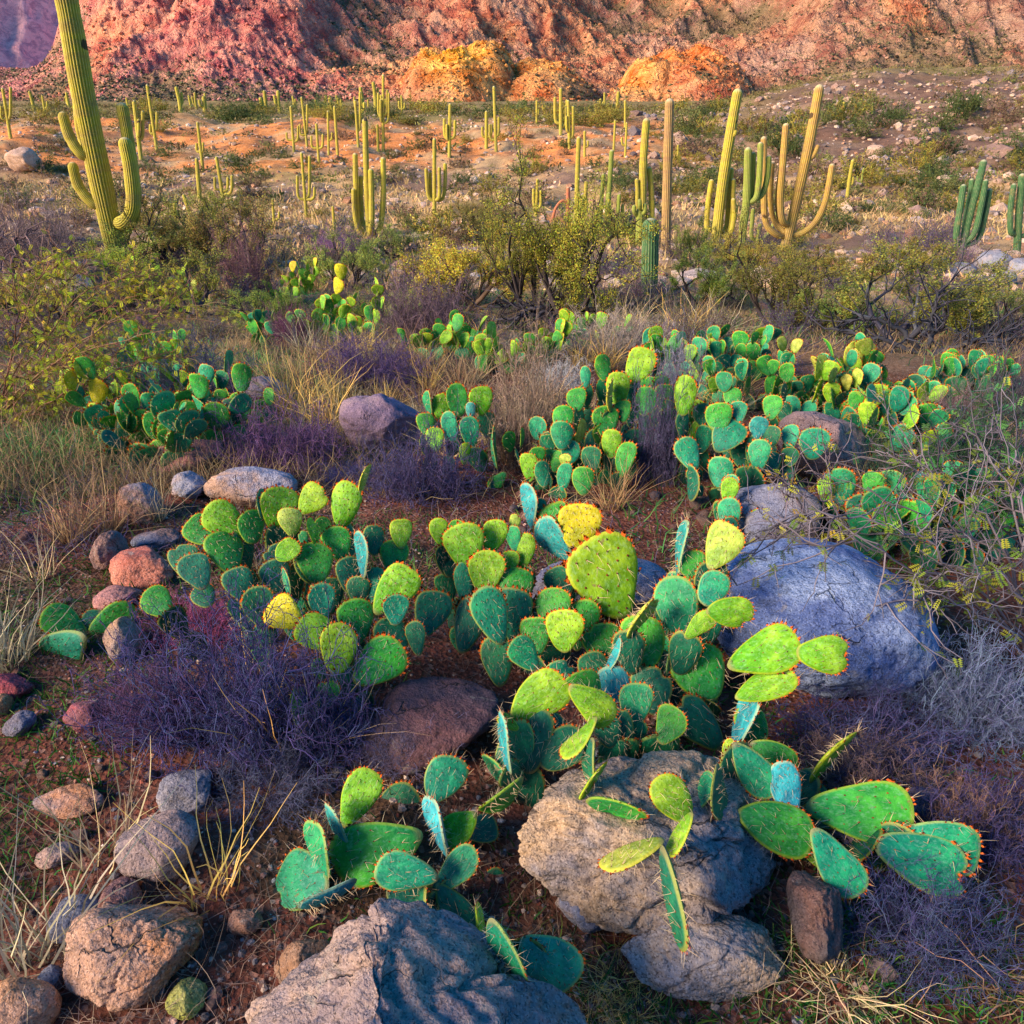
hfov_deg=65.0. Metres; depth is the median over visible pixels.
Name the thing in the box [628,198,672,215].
bush
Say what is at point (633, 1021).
grass tuft
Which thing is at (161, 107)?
bush
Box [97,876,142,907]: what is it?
rock
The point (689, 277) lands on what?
rubble
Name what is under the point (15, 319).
shrub
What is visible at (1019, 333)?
shrub
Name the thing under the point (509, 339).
straw tuft
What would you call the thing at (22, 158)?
boulder
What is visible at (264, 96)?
saguaro
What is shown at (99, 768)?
stone
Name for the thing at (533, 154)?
bush
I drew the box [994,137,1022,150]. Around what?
boulder
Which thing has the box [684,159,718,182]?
bush
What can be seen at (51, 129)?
bush
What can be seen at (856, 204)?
bush
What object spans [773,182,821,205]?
bush
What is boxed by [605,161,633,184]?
bush
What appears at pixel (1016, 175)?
bush
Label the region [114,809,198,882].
boulder
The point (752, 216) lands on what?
saguaro
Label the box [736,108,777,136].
bush
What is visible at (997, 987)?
brush
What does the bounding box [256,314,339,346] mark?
shrub
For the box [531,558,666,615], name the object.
boulder
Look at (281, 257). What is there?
shrub
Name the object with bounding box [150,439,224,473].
boulder
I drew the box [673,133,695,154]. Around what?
bush
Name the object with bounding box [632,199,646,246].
saguaro
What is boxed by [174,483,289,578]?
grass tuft
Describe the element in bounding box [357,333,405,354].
straw tuft
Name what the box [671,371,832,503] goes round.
prickly pear
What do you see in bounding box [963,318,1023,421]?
brush
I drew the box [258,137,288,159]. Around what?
bush
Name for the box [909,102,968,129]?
bush
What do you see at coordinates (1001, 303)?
shrub
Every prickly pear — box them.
[35,599,139,659]
[58,319,185,391]
[60,342,194,433]
[82,381,150,464]
[98,389,252,471]
[101,267,129,302]
[117,349,276,446]
[138,462,454,740]
[175,269,200,302]
[239,308,276,345]
[263,257,320,302]
[275,749,587,997]
[285,263,384,342]
[396,322,452,359]
[415,380,506,488]
[427,480,647,686]
[434,309,487,359]
[471,320,563,373]
[472,655,713,966]
[501,415,604,489]
[517,318,572,369]
[519,344,658,500]
[554,307,634,351]
[596,507,852,750]
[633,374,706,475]
[634,326,724,384]
[640,323,710,386]
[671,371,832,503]
[689,353,795,410]
[695,323,782,379]
[705,703,996,912]
[712,476,742,527]
[774,335,883,420]
[816,460,1013,572]
[840,377,953,473]
[842,388,915,428]
[845,331,955,404]
[845,459,1023,571]
[917,347,1021,392]
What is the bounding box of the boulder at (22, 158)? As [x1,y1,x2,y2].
[4,147,41,171]
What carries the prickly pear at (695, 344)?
on the ground at (892, 362)
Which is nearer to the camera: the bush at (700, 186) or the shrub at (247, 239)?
the shrub at (247, 239)
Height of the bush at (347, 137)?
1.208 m
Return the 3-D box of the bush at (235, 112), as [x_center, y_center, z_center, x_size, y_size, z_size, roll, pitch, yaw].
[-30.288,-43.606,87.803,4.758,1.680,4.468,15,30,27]
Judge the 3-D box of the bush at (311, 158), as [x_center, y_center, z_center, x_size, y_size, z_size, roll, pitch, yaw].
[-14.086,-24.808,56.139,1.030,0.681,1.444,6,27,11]
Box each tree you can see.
[472,150,614,318]
[486,110,665,328]
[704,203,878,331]
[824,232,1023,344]
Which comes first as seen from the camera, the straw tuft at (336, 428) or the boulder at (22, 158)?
the straw tuft at (336, 428)
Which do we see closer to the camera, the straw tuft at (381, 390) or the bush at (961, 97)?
the straw tuft at (381, 390)
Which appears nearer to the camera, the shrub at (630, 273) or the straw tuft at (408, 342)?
the straw tuft at (408, 342)
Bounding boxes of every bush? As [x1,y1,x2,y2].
[0,104,18,122]
[0,171,30,190]
[0,188,26,210]
[0,223,257,432]
[0,243,249,375]
[0,257,123,332]
[1,178,32,204]
[15,204,59,227]
[18,102,51,120]
[19,211,81,241]
[22,159,54,173]
[28,102,53,109]
[30,121,45,129]
[32,135,67,151]
[32,219,173,289]
[34,94,65,108]
[36,146,64,170]
[42,106,73,123]
[45,125,57,133]
[51,159,69,172]
[51,203,98,226]
[54,177,88,206]
[57,214,96,244]
[67,195,95,216]
[111,166,142,197]
[112,239,262,327]
[114,94,163,109]
[114,179,240,270]
[115,181,144,199]
[116,193,163,224]
[128,101,160,118]
[132,105,176,121]
[137,94,172,110]
[139,156,156,170]
[151,137,184,156]
[153,187,258,248]
[154,122,171,131]
[172,165,194,176]
[180,185,309,279]
[194,172,216,182]
[198,145,223,157]
[200,111,218,118]
[207,95,262,122]
[207,107,227,120]
[215,104,251,120]
[218,95,262,120]
[219,146,258,170]
[219,281,306,332]
[233,98,278,111]
[234,180,272,200]
[238,159,272,179]
[238,171,266,186]
[244,111,277,125]
[245,147,264,156]
[250,109,271,115]
[253,102,280,114]
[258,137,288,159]
[272,96,304,113]
[279,149,294,158]
[284,156,300,168]
[291,201,330,217]
[293,102,326,112]
[300,89,343,109]
[300,102,341,116]
[301,119,314,133]
[301,220,395,288]
[303,153,315,161]
[304,160,324,170]
[308,104,333,118]
[309,96,336,110]
[317,97,353,117]
[329,105,365,119]
[333,108,371,125]
[334,125,355,140]
[335,215,353,224]
[344,215,437,257]
[346,280,433,327]
[358,102,399,117]
[360,136,381,145]
[368,123,386,132]
[373,135,390,143]
[378,145,400,158]
[385,106,404,116]
[385,111,418,124]
[386,162,407,172]
[391,93,427,109]
[391,205,428,228]
[392,199,564,313]
[392,200,420,219]
[395,215,435,233]
[400,115,421,122]
[402,134,429,150]
[402,201,476,241]
[411,94,463,114]
[413,97,435,112]
[413,129,423,134]
[426,208,453,220]
[431,215,478,247]
[432,138,456,153]
[441,101,469,115]
[447,156,466,168]
[449,166,477,184]
[452,187,495,222]
[452,196,515,219]
[455,131,473,144]
[457,189,517,245]
[458,204,539,247]
[459,143,471,150]
[468,166,506,194]
[470,98,504,116]
[489,128,507,140]
[490,198,531,224]
[496,101,533,119]
[500,96,524,109]
[503,165,533,175]
[504,115,532,124]
[506,92,550,111]
[508,159,527,170]
[509,183,555,206]
[516,146,554,175]
[518,145,541,158]
[519,130,535,137]
[529,110,570,124]
[531,96,579,119]
[542,108,582,124]
[548,115,564,128]
[557,135,587,148]
[557,145,572,154]
[566,101,586,112]
[566,102,610,126]
[570,109,609,126]
[582,154,605,167]
[584,95,621,123]
[586,98,628,114]
[586,199,635,235]
[587,212,635,237]
[593,104,631,120]
[596,95,642,116]
[596,156,633,172]
[597,208,635,234]
[598,171,635,189]
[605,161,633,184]
[613,111,634,119]
[616,185,656,203]
[617,226,673,247]
[624,158,662,183]
[628,167,660,195]
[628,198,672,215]
[636,117,656,128]
[638,162,661,179]
[650,98,691,112]
[653,170,694,196]
[659,139,697,167]
[661,93,692,109]
[661,109,714,134]
[661,244,761,307]
[672,168,708,195]
[672,168,715,190]
[672,204,722,267]
[673,96,703,132]
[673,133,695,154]
[674,122,696,134]
[674,128,721,158]
[679,107,727,134]
[683,101,727,121]
[684,128,714,146]
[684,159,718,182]
[684,176,716,196]
[685,94,715,111]
[687,150,711,161]
[688,193,714,208]
[699,184,740,208]
[700,217,723,231]
[702,91,729,113]
[702,157,739,176]
[703,124,724,138]
[703,145,752,165]
[703,222,789,272]
[706,93,730,111]
[714,134,756,159]
[725,188,774,213]
[728,362,1023,678]
[733,162,776,184]
[734,147,756,168]
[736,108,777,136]
[737,113,752,130]
[743,108,775,130]
[744,409,873,552]
[745,117,783,141]
[749,202,784,214]
[755,127,790,146]
[761,127,802,146]
[764,107,819,131]
[765,123,804,157]
[767,146,792,163]
[769,110,821,137]
[769,207,843,239]
[769,224,816,248]
[773,175,814,199]
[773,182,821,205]
[774,234,888,288]
[784,102,810,119]
[788,154,827,170]
[789,142,820,155]
[790,149,842,175]
[790,274,897,341]
[798,202,850,226]
[799,186,847,216]
[806,168,855,194]
[807,106,849,125]
[813,171,835,183]
[813,204,868,232]
[815,380,1023,588]
[819,95,860,122]
[822,92,851,110]
[826,93,872,123]
[833,173,852,184]
[835,112,885,137]
[835,148,883,179]
[835,182,854,189]
[839,84,877,115]
[843,213,864,224]
[844,200,866,211]
[846,158,879,177]
[847,84,885,104]
[848,112,870,126]
[856,161,892,186]
[861,143,908,160]
[861,192,897,213]
[867,92,915,119]
[867,101,907,127]
[877,227,957,278]
[883,175,912,186]
[884,159,934,186]
[887,140,944,172]
[892,197,914,206]
[893,188,921,200]
[896,202,913,213]
[898,184,939,207]
[903,184,951,214]
[903,202,942,219]
[904,181,955,214]
[908,125,964,155]
[908,169,943,192]
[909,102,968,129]
[911,135,949,156]
[914,150,963,183]
[920,162,951,176]
[923,174,968,195]
[924,131,967,155]
[928,149,956,165]
[931,179,979,212]
[932,136,969,154]
[935,86,992,120]
[935,161,990,191]
[939,85,987,111]
[947,207,995,228]
[953,153,983,166]
[957,257,1023,326]
[964,192,1003,211]
[968,111,1005,130]
[978,177,1008,199]
[980,123,1023,156]
[981,89,1023,117]
[984,120,1004,135]
[985,101,1023,123]
[992,149,1023,163]
[999,194,1016,204]
[1001,161,1023,184]
[1008,148,1023,170]
[1009,125,1023,140]
[1010,83,1023,106]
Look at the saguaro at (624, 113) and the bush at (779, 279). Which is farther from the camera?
the saguaro at (624, 113)
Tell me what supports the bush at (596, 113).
on the ground at (892, 362)
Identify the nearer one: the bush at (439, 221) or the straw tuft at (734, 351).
the straw tuft at (734, 351)
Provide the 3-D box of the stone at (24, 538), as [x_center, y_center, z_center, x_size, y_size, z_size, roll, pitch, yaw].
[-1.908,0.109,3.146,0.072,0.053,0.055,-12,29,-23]
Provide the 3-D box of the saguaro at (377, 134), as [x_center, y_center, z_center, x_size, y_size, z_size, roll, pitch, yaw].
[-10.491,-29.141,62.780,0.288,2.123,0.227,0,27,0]
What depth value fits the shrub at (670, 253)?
22.83 m
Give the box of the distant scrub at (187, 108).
[0,60,1023,206]
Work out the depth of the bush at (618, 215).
31.35 m
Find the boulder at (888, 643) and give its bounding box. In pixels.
[717,537,939,697]
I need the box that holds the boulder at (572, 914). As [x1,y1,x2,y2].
[555,897,602,933]
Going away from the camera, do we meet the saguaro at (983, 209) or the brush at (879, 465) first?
the brush at (879, 465)
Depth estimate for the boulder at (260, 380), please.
4.97 m
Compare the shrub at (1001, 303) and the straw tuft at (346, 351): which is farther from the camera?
the shrub at (1001, 303)
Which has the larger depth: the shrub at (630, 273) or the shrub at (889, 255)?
the shrub at (889, 255)
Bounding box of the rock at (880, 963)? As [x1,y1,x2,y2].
[867,955,899,983]
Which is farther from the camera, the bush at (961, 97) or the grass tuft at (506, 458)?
the bush at (961, 97)
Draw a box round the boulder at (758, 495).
[735,483,821,544]
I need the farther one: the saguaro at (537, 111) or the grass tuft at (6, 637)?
the saguaro at (537, 111)
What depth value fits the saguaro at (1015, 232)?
22.00 m
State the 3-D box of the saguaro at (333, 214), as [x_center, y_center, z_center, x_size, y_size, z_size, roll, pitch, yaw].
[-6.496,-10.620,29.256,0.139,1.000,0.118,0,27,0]
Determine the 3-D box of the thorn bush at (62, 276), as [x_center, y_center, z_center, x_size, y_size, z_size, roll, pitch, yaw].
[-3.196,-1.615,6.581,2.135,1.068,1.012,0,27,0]
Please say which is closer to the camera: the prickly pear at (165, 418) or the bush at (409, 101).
the prickly pear at (165, 418)
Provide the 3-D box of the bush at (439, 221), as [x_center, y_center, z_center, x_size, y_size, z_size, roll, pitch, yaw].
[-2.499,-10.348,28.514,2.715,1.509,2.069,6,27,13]
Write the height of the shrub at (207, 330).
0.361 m
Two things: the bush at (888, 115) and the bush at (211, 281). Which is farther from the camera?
the bush at (888, 115)
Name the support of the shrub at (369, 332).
on the ground at (892, 362)
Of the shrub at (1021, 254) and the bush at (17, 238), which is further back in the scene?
the shrub at (1021, 254)
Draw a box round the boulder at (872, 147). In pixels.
[866,144,884,155]
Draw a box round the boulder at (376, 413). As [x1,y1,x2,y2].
[339,393,421,449]
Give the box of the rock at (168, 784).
[156,769,211,813]
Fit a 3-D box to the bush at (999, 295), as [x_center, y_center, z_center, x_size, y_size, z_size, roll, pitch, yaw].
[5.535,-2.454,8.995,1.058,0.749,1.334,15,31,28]
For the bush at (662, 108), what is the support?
on the ground at (892, 362)
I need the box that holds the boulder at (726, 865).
[517,750,775,934]
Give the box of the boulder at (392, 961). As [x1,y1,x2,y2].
[245,898,586,1023]
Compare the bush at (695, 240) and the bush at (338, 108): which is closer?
the bush at (695, 240)
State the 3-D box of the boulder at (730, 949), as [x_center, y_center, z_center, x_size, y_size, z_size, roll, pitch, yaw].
[0.370,0.862,1.569,0.317,0.132,0.166,0,27,0]
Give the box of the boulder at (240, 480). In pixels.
[202,466,297,506]
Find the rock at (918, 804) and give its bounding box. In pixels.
[905,786,944,823]
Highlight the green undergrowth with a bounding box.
[0,282,1022,576]
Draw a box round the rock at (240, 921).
[228,909,263,935]
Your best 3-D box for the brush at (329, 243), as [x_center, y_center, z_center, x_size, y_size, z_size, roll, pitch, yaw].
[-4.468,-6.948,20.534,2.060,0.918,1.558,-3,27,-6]
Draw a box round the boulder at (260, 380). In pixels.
[243,376,290,411]
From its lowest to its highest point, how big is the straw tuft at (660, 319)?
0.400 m
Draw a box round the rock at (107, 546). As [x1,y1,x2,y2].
[89,530,128,570]
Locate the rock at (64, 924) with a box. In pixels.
[46,894,98,944]
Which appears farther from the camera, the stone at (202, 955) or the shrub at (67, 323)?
the shrub at (67, 323)
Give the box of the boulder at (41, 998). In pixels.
[0,977,61,1023]
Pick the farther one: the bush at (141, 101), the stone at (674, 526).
the bush at (141, 101)
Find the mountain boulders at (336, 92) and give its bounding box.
[0,0,1023,101]
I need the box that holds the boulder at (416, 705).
[361,676,504,774]
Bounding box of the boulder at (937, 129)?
[928,127,941,135]
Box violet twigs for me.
[0,290,1023,572]
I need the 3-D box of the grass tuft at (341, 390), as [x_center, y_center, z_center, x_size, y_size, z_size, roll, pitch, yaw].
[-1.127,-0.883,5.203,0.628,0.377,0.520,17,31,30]
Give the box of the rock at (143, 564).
[109,545,172,588]
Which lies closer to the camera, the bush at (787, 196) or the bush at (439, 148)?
the bush at (787, 196)
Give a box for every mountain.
[0,0,58,67]
[0,0,1023,101]
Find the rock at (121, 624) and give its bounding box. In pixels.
[102,616,148,663]
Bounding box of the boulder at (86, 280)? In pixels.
[44,274,94,299]
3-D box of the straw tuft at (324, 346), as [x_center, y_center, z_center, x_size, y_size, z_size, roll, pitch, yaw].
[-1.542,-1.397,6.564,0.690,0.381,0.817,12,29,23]
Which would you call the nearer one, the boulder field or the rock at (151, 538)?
the rock at (151, 538)
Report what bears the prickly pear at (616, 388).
on the ground at (892, 362)
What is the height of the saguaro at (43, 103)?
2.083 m
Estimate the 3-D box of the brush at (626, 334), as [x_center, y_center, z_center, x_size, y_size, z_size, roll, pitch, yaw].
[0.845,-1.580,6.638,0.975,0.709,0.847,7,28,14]
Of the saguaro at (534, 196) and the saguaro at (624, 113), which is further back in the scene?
the saguaro at (624, 113)
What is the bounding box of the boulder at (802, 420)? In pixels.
[777,411,870,478]
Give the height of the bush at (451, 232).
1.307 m
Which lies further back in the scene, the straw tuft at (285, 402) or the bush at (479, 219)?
the bush at (479, 219)
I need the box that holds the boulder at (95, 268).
[72,259,109,289]
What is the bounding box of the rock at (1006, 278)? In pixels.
[988,270,1016,283]
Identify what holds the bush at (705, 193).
on the ground at (892, 362)
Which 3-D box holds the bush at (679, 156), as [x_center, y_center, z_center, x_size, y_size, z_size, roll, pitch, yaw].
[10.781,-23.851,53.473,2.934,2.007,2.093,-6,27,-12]
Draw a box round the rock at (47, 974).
[37,964,63,989]
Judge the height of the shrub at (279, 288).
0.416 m
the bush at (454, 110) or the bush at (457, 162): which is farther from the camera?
the bush at (454, 110)
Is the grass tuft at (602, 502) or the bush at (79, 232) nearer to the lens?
the grass tuft at (602, 502)
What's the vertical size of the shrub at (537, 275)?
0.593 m
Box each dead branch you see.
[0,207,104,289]
[452,268,688,331]
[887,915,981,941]
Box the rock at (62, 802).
[32,783,104,818]
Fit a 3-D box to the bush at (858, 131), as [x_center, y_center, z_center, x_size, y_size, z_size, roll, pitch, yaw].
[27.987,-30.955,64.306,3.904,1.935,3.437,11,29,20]
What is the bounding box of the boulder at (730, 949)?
[621,914,784,1002]
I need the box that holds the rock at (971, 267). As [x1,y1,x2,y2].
[949,262,976,276]
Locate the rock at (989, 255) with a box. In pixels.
[973,250,1012,270]
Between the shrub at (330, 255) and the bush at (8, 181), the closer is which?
the shrub at (330, 255)
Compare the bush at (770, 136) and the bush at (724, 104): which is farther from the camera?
the bush at (724, 104)
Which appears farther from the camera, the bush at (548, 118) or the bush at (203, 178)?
the bush at (548, 118)
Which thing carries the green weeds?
on the ground at (892, 362)
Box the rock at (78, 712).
[63,697,109,732]
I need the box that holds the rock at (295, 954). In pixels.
[274,939,329,983]
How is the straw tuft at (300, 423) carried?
on the ground at (892, 362)
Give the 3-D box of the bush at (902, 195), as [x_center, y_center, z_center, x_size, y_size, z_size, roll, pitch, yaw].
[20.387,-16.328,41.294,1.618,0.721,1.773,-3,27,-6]
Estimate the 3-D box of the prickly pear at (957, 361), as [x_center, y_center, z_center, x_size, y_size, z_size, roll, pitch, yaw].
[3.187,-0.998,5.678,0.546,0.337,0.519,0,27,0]
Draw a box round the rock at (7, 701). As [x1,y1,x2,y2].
[0,693,14,716]
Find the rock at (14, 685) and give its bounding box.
[0,673,34,700]
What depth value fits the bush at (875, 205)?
36.85 m
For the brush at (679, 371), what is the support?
on the ground at (892, 362)
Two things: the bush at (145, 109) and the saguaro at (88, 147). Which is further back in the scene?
the bush at (145, 109)
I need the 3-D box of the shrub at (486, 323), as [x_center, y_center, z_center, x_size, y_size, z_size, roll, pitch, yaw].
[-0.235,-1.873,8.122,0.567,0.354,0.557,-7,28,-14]
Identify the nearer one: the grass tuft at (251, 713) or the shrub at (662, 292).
the grass tuft at (251, 713)
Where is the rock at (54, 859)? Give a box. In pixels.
[35,841,78,869]
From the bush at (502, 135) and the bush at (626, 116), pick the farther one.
the bush at (626, 116)
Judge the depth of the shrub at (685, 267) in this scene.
16.38 m
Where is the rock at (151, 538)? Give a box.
[130,528,179,549]
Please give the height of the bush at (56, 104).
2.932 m
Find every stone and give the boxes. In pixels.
[1,887,13,896]
[11,669,23,676]
[14,532,34,544]
[14,959,27,971]
[27,908,35,918]
[36,769,47,778]
[43,835,53,841]
[48,529,61,539]
[49,720,60,726]
[50,885,61,897]
[56,597,74,604]
[72,828,88,843]
[92,764,104,772]
[142,881,159,892]
[145,769,156,780]
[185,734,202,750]
[199,950,206,958]
[205,999,218,1011]
[420,202,427,207]
[509,504,517,511]
[519,525,526,532]
[583,500,597,505]
[649,491,659,499]
[670,524,676,529]
[689,497,703,509]
[696,515,710,526]
[698,496,711,505]
[698,510,709,515]
[758,302,768,308]
[919,128,928,135]
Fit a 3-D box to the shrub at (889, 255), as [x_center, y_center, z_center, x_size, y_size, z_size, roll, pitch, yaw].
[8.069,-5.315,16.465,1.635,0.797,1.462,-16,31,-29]
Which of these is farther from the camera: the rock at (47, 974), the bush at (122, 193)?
the bush at (122, 193)
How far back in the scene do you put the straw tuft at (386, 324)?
8.56 m
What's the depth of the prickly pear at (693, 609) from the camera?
2.09 m
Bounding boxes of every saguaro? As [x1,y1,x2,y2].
[0,87,11,138]
[28,91,35,109]
[41,95,47,112]
[54,0,141,270]
[65,92,70,107]
[132,100,144,160]
[146,84,157,150]
[175,86,183,112]
[182,194,191,214]
[191,92,197,108]
[195,121,204,169]
[195,158,201,200]
[198,96,206,111]
[213,156,232,196]
[263,90,267,110]
[272,199,279,226]
[273,90,281,113]
[286,106,298,151]
[296,152,315,217]
[299,97,308,146]
[310,123,323,161]
[327,111,332,154]
[332,206,335,226]
[333,106,338,155]
[351,118,385,236]
[354,92,360,147]
[359,87,363,101]
[361,98,365,112]
[372,81,378,107]
[376,124,379,151]
[377,74,389,151]
[398,95,405,112]
[424,138,446,215]
[443,103,455,157]
[481,111,492,148]
[489,86,499,151]
[532,178,541,216]
[536,100,538,123]
[551,187,570,225]
[553,88,566,135]
[565,100,574,149]
[574,136,587,216]
[583,131,588,156]
[598,150,623,220]
[613,120,615,151]
[616,91,619,109]
[621,122,627,156]
[624,100,625,127]
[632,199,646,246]
[635,118,654,220]
[641,218,658,294]
[661,98,673,249]
[704,88,741,243]
[738,142,771,252]
[749,208,776,245]
[761,84,834,248]
[845,159,853,197]
[857,168,864,186]
[953,159,992,261]
[1007,173,1023,250]
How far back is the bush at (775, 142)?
58.81 m
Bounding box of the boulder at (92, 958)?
[62,901,203,1011]
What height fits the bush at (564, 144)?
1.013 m
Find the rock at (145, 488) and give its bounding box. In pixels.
[117,482,163,525]
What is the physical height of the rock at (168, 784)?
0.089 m
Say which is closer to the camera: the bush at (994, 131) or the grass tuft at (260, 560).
the grass tuft at (260, 560)
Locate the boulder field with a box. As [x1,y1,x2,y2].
[597,69,1023,216]
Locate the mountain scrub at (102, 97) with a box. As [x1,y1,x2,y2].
[0,0,1022,101]
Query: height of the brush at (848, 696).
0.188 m
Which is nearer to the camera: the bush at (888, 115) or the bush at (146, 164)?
the bush at (146, 164)
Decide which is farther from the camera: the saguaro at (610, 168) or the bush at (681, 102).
the bush at (681, 102)
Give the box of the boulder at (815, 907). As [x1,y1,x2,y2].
[786,870,842,963]
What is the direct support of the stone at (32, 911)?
on the ground at (892, 362)
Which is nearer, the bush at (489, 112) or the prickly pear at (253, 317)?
the prickly pear at (253, 317)
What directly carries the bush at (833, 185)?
on the ground at (892, 362)
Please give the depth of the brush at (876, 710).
2.03 m
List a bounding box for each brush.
[0,136,96,277]
[15,198,95,263]
[25,546,379,791]
[41,622,228,771]
[57,306,288,408]
[97,576,248,668]
[157,562,403,800]
[172,723,352,845]
[198,184,288,308]
[199,363,380,481]
[251,279,319,350]
[292,321,442,395]
[296,222,363,253]
[303,452,393,491]
[329,385,497,514]
[331,702,477,793]
[364,231,494,341]
[472,274,585,473]
[520,345,596,394]
[554,278,670,367]
[619,301,698,488]
[650,278,710,409]
[765,658,1013,790]
[770,711,960,819]
[797,676,931,703]
[814,830,1023,1023]
[836,404,946,491]
[853,571,1023,748]
[880,633,1023,771]
[897,742,1023,896]
[905,730,1023,893]
[916,362,1023,474]
[917,355,1002,431]
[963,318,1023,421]
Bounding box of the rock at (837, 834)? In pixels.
[828,829,853,843]
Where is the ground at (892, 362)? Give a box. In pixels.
[0,66,1023,1023]
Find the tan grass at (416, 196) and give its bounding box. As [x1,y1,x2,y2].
[0,165,1023,300]
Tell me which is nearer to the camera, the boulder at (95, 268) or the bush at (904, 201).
the boulder at (95, 268)
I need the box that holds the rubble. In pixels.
[0,82,1023,290]
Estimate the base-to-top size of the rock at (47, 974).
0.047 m
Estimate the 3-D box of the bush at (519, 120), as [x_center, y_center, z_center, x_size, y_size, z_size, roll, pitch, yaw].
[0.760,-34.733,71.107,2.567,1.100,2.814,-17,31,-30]
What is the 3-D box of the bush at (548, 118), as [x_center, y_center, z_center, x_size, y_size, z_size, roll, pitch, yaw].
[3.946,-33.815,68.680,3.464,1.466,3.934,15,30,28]
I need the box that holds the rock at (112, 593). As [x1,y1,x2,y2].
[92,585,141,610]
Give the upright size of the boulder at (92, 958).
0.131 m
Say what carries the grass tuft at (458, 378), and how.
on the ground at (892, 362)
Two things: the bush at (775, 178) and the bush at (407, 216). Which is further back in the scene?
the bush at (775, 178)
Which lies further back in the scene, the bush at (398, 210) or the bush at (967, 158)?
the bush at (967, 158)
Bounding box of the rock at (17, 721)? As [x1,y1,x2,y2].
[2,710,36,736]
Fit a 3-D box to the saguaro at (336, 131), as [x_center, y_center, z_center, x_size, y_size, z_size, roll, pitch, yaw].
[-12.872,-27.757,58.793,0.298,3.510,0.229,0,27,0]
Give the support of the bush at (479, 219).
on the ground at (892, 362)
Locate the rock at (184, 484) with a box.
[171,470,205,498]
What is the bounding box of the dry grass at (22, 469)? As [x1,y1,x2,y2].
[0,265,1023,509]
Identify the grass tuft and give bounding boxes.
[0,457,142,558]
[0,504,95,582]
[0,533,109,673]
[0,721,162,873]
[0,778,183,979]
[0,817,198,1012]
[27,448,179,542]
[64,769,296,984]
[113,460,202,522]
[166,613,320,752]
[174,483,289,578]
[214,327,368,422]
[240,652,411,748]
[262,354,360,429]
[292,351,385,404]
[334,318,392,354]
[362,373,415,398]
[395,344,455,388]
[434,341,487,384]
[466,370,550,488]
[494,353,594,410]
[544,486,604,508]
[551,931,663,1023]
[562,445,670,510]
[568,950,633,1023]
[576,313,639,351]
[582,938,690,1023]
[706,375,762,406]
[732,878,955,1023]
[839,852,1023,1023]
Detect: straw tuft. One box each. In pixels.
[261,399,334,440]
[262,381,313,422]
[264,302,332,354]
[270,352,318,374]
[276,387,322,418]
[277,320,365,367]
[286,316,364,364]
[299,327,402,379]
[300,313,386,361]
[304,380,368,425]
[306,341,335,365]
[314,369,355,394]
[319,417,345,437]
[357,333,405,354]
[357,336,388,363]
[364,305,398,335]
[366,316,442,361]
[366,380,398,396]
[386,360,456,410]
[400,337,445,363]
[406,423,489,464]
[421,349,501,400]
[442,348,508,382]
[476,414,498,443]
[485,333,561,386]
[491,381,527,413]
[497,327,522,347]
[507,325,578,371]
[556,337,602,368]
[558,323,642,369]
[567,342,626,371]
[595,277,675,329]
[635,299,712,337]
[636,304,696,331]
[644,286,736,335]
[650,375,716,401]
[673,290,719,329]
[676,287,763,338]
[706,445,722,455]
[712,330,771,375]
[719,384,764,414]
[721,363,763,393]
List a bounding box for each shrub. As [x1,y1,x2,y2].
[0,292,53,318]
[0,318,29,348]
[1,297,67,332]
[11,222,84,270]
[26,334,75,362]
[38,305,96,331]
[57,313,102,346]
[65,278,139,319]
[78,265,158,322]
[82,231,103,248]
[88,270,169,318]
[93,321,127,356]
[99,295,147,321]
[107,301,181,332]
[130,238,210,278]
[150,290,190,309]
[151,244,200,275]
[151,322,199,349]
[174,308,245,342]
[179,212,273,264]
[188,241,241,264]
[199,266,273,312]
[217,293,279,325]
[235,296,308,324]
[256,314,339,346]
[259,233,312,259]
[259,269,291,294]
[259,336,293,360]
[277,330,312,352]
[289,238,346,262]
[290,203,368,245]
[296,228,327,247]
[319,277,356,297]
[324,221,403,263]
[324,319,374,349]
[348,291,371,304]
[349,258,429,306]
[351,288,385,318]
[361,319,381,340]
[391,272,473,294]
[392,272,476,320]
[395,233,471,280]
[423,239,482,273]
[433,264,493,303]
[446,296,472,318]
[459,216,524,244]
[470,305,506,338]
[474,248,539,287]
[474,321,517,343]
[487,308,512,320]
[494,305,515,316]
[504,261,566,285]
[508,276,598,316]
[538,323,618,364]
[547,318,590,338]
[558,268,625,300]
[584,241,640,276]
[590,241,641,270]
[590,266,642,314]
[606,269,656,299]
[619,270,693,306]
[621,265,640,281]
[635,312,690,340]
[645,283,749,338]
[651,283,738,326]
[657,300,706,343]
[658,213,719,259]
[662,249,725,277]
[680,264,770,300]
[688,229,751,267]
[703,295,749,311]
[737,216,800,249]
[753,287,830,339]
[763,232,831,267]
[767,242,821,271]
[768,328,811,353]
[782,277,812,301]
[791,265,849,292]
[847,223,915,258]
[863,218,906,243]
[868,240,931,270]
[880,257,953,294]
[880,288,950,331]
[881,326,916,343]
[895,210,971,245]
[900,209,971,252]
[927,250,988,273]
[933,229,989,263]
[963,298,1023,337]
[977,273,1023,310]
[978,328,1016,345]
[982,316,1023,346]
[1006,243,1023,257]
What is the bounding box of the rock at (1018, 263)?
[1008,258,1023,271]
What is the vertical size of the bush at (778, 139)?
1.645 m
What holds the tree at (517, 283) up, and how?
on the ground at (892, 362)
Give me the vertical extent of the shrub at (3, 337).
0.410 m
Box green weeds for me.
[0,401,1023,1023]

